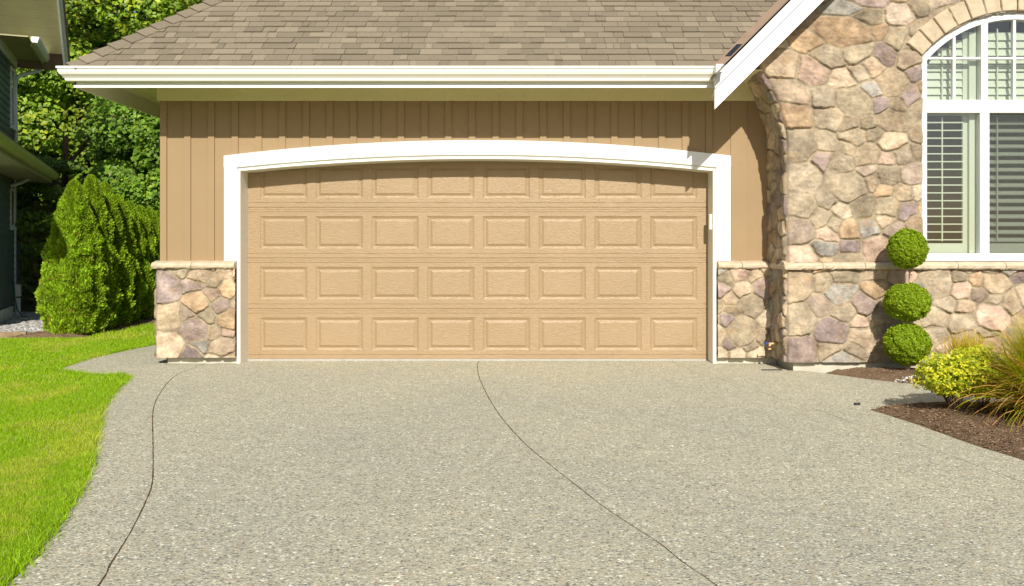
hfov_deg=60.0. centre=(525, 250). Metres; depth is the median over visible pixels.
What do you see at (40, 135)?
broadleaf tree
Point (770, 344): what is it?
outdoor faucet
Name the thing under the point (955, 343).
ornamental grass
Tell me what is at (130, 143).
broadleaf tree
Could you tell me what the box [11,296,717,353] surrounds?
ground
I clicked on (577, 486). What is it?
joint bed
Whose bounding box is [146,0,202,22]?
broadleaf tree
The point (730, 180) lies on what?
house
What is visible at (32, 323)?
gravel yard
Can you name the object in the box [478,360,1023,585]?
driveway slab
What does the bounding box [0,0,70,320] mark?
neighbouring house
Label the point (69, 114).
broadleaf tree
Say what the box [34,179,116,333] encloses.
columnar cedar
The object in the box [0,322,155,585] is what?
grass
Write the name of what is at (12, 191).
window
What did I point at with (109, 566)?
joint bed
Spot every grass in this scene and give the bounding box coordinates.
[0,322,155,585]
[929,328,999,354]
[939,312,1023,430]
[990,311,1023,355]
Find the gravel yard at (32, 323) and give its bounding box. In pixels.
[0,312,42,332]
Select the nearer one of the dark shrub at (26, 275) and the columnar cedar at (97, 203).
the columnar cedar at (97, 203)
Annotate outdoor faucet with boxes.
[764,342,777,349]
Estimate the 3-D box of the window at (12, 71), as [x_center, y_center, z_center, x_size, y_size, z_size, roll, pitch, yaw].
[-8.939,-2.644,15.482,0.060,1.080,0.450,0,0,-22]
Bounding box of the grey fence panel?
[16,242,20,283]
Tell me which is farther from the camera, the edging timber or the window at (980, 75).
the edging timber
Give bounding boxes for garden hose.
[12,282,28,316]
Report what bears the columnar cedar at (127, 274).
on the mulch strip
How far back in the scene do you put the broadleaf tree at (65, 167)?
16.35 m
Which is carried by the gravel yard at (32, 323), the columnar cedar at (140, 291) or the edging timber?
the edging timber
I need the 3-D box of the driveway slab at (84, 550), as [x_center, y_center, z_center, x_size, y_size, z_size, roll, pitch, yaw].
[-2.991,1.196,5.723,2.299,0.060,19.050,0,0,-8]
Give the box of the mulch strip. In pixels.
[4,316,155,338]
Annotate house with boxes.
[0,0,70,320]
[56,0,1023,372]
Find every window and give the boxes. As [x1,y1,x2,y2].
[9,66,16,130]
[10,187,16,229]
[922,12,1023,260]
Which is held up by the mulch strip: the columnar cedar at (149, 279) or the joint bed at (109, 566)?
the columnar cedar at (149, 279)
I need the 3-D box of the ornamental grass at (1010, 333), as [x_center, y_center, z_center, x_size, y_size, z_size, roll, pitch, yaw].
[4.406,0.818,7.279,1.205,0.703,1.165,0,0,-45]
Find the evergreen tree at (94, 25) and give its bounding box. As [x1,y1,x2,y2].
[39,0,133,214]
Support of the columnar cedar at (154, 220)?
on the mulch strip
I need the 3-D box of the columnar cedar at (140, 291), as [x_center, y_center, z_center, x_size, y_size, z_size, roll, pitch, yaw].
[-6.420,0.173,13.915,0.912,2.146,0.869,0,0,0]
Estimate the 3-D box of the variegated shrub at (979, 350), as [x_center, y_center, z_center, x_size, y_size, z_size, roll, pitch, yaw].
[3.335,0.940,6.472,0.646,0.495,0.612,0,0,0]
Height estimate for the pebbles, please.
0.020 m
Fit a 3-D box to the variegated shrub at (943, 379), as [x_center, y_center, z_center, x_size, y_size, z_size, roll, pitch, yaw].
[3.071,0.942,6.257,0.675,0.492,0.521,0,0,0]
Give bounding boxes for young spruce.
[16,199,52,311]
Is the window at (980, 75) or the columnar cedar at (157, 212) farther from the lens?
the columnar cedar at (157, 212)
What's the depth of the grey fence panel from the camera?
15.90 m
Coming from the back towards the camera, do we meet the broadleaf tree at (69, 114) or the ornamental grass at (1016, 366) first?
the broadleaf tree at (69, 114)
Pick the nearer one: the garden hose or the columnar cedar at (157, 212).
the garden hose
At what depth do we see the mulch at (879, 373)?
8.22 m
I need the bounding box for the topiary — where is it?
[882,228,932,369]
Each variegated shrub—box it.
[909,349,1003,409]
[934,344,1018,406]
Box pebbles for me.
[895,375,915,381]
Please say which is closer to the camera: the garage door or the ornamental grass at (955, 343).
the ornamental grass at (955, 343)
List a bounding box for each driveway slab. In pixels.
[7,345,205,585]
[100,360,715,585]
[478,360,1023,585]
[672,360,1023,482]
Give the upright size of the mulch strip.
0.102 m
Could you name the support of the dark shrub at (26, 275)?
on the gravel yard at (32, 323)
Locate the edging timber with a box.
[0,331,26,337]
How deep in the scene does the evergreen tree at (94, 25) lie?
27.71 m
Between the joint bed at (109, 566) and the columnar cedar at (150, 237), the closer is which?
the joint bed at (109, 566)
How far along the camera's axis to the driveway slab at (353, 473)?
4.24 m
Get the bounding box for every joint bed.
[98,376,174,585]
[477,363,716,585]
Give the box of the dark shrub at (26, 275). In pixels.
[19,259,43,307]
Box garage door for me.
[248,161,707,359]
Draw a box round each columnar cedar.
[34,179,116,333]
[79,174,122,328]
[100,181,136,324]
[114,193,148,321]
[126,201,155,318]
[136,205,159,316]
[146,207,159,256]
[155,210,159,222]
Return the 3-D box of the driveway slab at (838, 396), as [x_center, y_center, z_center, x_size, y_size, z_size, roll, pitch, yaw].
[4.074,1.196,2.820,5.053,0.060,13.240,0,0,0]
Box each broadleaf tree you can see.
[15,112,145,278]
[16,0,200,301]
[19,0,139,293]
[74,95,159,210]
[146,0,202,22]

